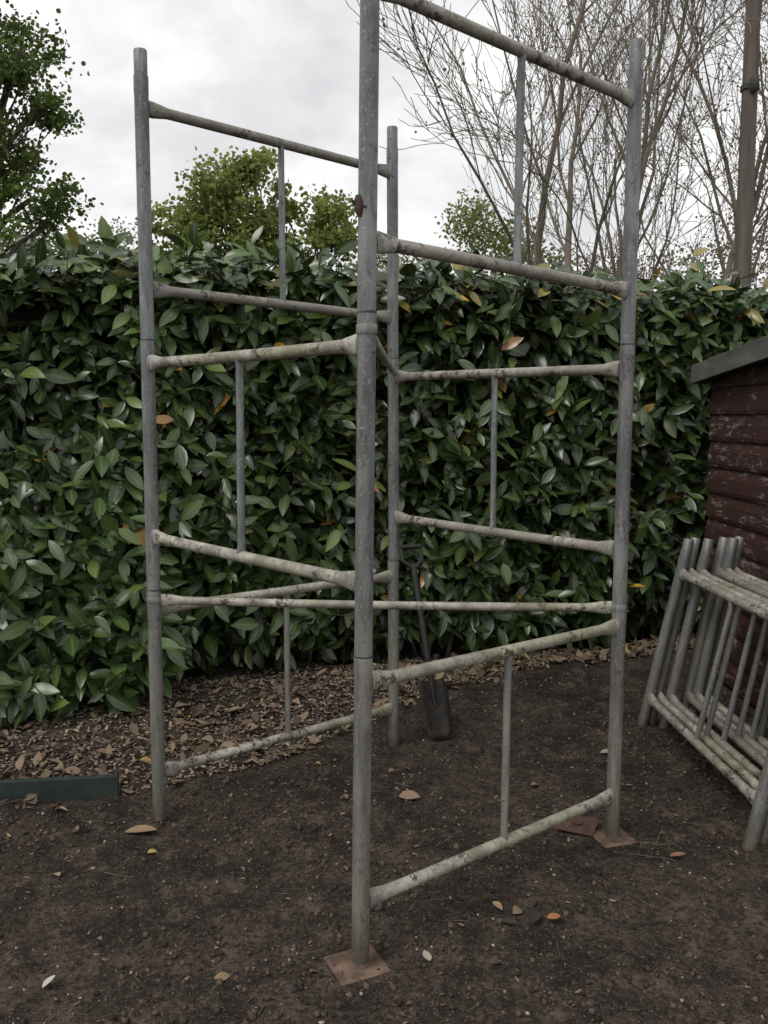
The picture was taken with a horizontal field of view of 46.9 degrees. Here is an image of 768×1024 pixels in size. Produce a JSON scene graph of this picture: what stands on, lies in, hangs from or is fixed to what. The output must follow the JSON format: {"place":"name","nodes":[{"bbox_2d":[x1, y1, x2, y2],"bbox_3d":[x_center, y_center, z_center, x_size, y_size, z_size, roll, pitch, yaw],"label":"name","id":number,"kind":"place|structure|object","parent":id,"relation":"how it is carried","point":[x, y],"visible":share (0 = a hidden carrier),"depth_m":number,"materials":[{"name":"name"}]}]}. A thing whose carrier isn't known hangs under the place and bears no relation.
{"place":"outdoors","nodes":[
{"label":"outdoors","id":0,"kind":"place"},
{"bbox_2d":[0,629,767,1023],"bbox_3d":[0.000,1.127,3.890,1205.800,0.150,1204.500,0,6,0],"label":"ground","id":1,"kind":"structure","parent":0,"point":[144,893],"depth_m":3.00,"materials":[{"name":"soil"}]},
{"bbox_2d":[0,0,103,258],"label":"oak tree","id":2,"kind":"object","parent":1,"relation":"on","point":[13,72],"visible":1,"depth_m":14.36,"materials":[{"name":"green plant"}]},
{"bbox_2d":[0,771,118,800],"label":"edging board","id":3,"kind":"object","parent":1,"relation":"on","point":[99,785],"visible":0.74,"depth_m":3.63,"materials":[{"name":"green paint"}]},
{"bbox_2d":[134,145,357,271],"bbox_3d":[-3.561,-5.555,24.747,6.584,8.981,3.364,0,6,0],"label":"oak tree","id":4,"kind":"object","parent":1,"relation":"on","point":[226,189],"visible":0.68,"depth_m":23.88,"materials":[{"name":"green plant"}]},
{"bbox_2d":[42,749,685,987],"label":"dry leaves","id":5,"kind":"object","parent":1,"relation":"on","point":[534,915],"visible":0.97,"depth_m":2.77,"materials":[{"name":"brown plant"}]},
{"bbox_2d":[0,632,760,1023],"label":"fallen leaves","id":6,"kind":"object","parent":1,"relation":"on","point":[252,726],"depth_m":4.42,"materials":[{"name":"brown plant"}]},
{"bbox_2d":[0,633,764,1023],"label":"wood chips","id":7,"kind":"object","parent":1,"relation":"on","point":[226,709],"visible":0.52,"depth_m":4.36,"materials":[{"name":"brown wood"}]},
{"bbox_2d":[0,215,767,727],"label":"laurel hedge","id":8,"kind":"object","parent":1,"relation":"on","point":[72,583],"visible":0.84,"depth_m":5.18,"materials":[{"name":"green plant"}]},
{"bbox_2d":[10,669,759,1023],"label":"gravel stones","id":9,"kind":"object","parent":1,"relation":"on","point":[400,869],"visible":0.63,"depth_m":3.00,"materials":[{"name":"grey stone"}]},
{"bbox_2d":[133,0,643,984],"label":"scaffold tower","id":10,"kind":"structure","parent":1,"relation":"on","point":[359,960],"depth_m":3.08,"materials":[{"name":"metal"}]},
{"bbox_2d":[399,544,452,740],"bbox_3d":[0.203,0.637,4.429,0.154,0.913,0.396,-3,7,-24],"label":"spade","id":11,"kind":"object","parent":1,"relation":"on","point":[435,704],"visible":0.96,"depth_m":4.37,"materials":[{"name":"metal"}]},
{"bbox_2d":[345,0,767,286],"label":"bare tree","id":12,"kind":"object","parent":1,"relation":"on","point":[559,116],"visible":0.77,"depth_m":13.10,"materials":[{"name":"grey plant"}]},
{"bbox_2d":[553,815,599,836],"bbox_3d":[0.735,1.184,3.378,0.150,0.032,0.119,3,7,26],"label":"rusty foot plate","id":13,"kind":"object","parent":1,"relation":"on","point":[583,825],"visible":0.84,"depth_m":3.36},
{"bbox_2d":[542,0,767,291],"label":"bare tree","id":14,"kind":"object","parent":1,"relation":"on","point":[728,270],"visible":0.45,"depth_m":14.77,"materials":[{"name":"grey plant"}]},
{"bbox_2d":[637,538,767,851],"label":"scaffold frame","id":15,"kind":"object","parent":1,"relation":"on","point":[758,799],"visible":0.96,"depth_m":3.76,"materials":[{"name":"metal"}]},
{"bbox_2d":[648,537,767,843],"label":"scaffold frame","id":16,"kind":"object","parent":1,"relation":"on","point":[740,770],"visible":0.59,"depth_m":3.81,"materials":[{"name":"metal"}]},
{"bbox_2d":[658,538,767,779],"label":"scaffold frame","id":17,"kind":"object","parent":1,"relation":"on","point":[683,647],"visible":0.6,"depth_m":4.20,"materials":[{"name":"metal"}]},
{"bbox_2d":[680,537,767,767],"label":"scaffold frame","id":18,"kind":"object","parent":1,"relation":"on","point":[688,698],"visible":0.82,"depth_m":4.21,"materials":[{"name":"metal"}]},
{"bbox_2d":[684,0,767,216],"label":"bare tree","id":19,"kind":"object","parent":1,"relation":"on","point":[766,88],"visible":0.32,"depth_m":18.64,"materials":[{"name":"plant"}]},
{"bbox_2d":[689,537,767,756],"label":"scaffold frame","id":20,"kind":"object","parent":1,"relation":"on","point":[712,630],"visible":0.67,"depth_m":4.30,"materials":[{"name":"metal"}]},
{"bbox_2d":[691,335,767,727],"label":"garden shed","id":21,"kind":"structure","parent":1,"relation":"on","point":[736,378],"depth_m":4.70,"materials":[{"name":"paint"}]},
{"bbox_2d":[698,536,767,749],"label":"scaffold frame","id":22,"kind":"object","parent":1,"relation":"on","point":[761,740],"visible":0.46,"depth_m":4.20,"materials":[{"name":"metal"}]},
{"bbox_2d":[733,0,760,292],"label":"utility pole","id":23,"kind":"object","parent":1,"relation":"on","point":[749,87],"visible":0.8,"depth_m":11.49,"materials":[{"name":"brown wood"}]},
{"bbox_2d":[0,186,767,288],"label":"distant trees","id":24,"kind":"object","parent":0,"point":[475,215],"visible":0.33,"depth_m":30.92,"materials":[{"name":"green plant"}]},
{"bbox_2d":[0,0,767,290],"label":"sky","id":25,"kind":"structure","parent":0,"point":[284,69],"materials":[{"name":"white"}]}
]}

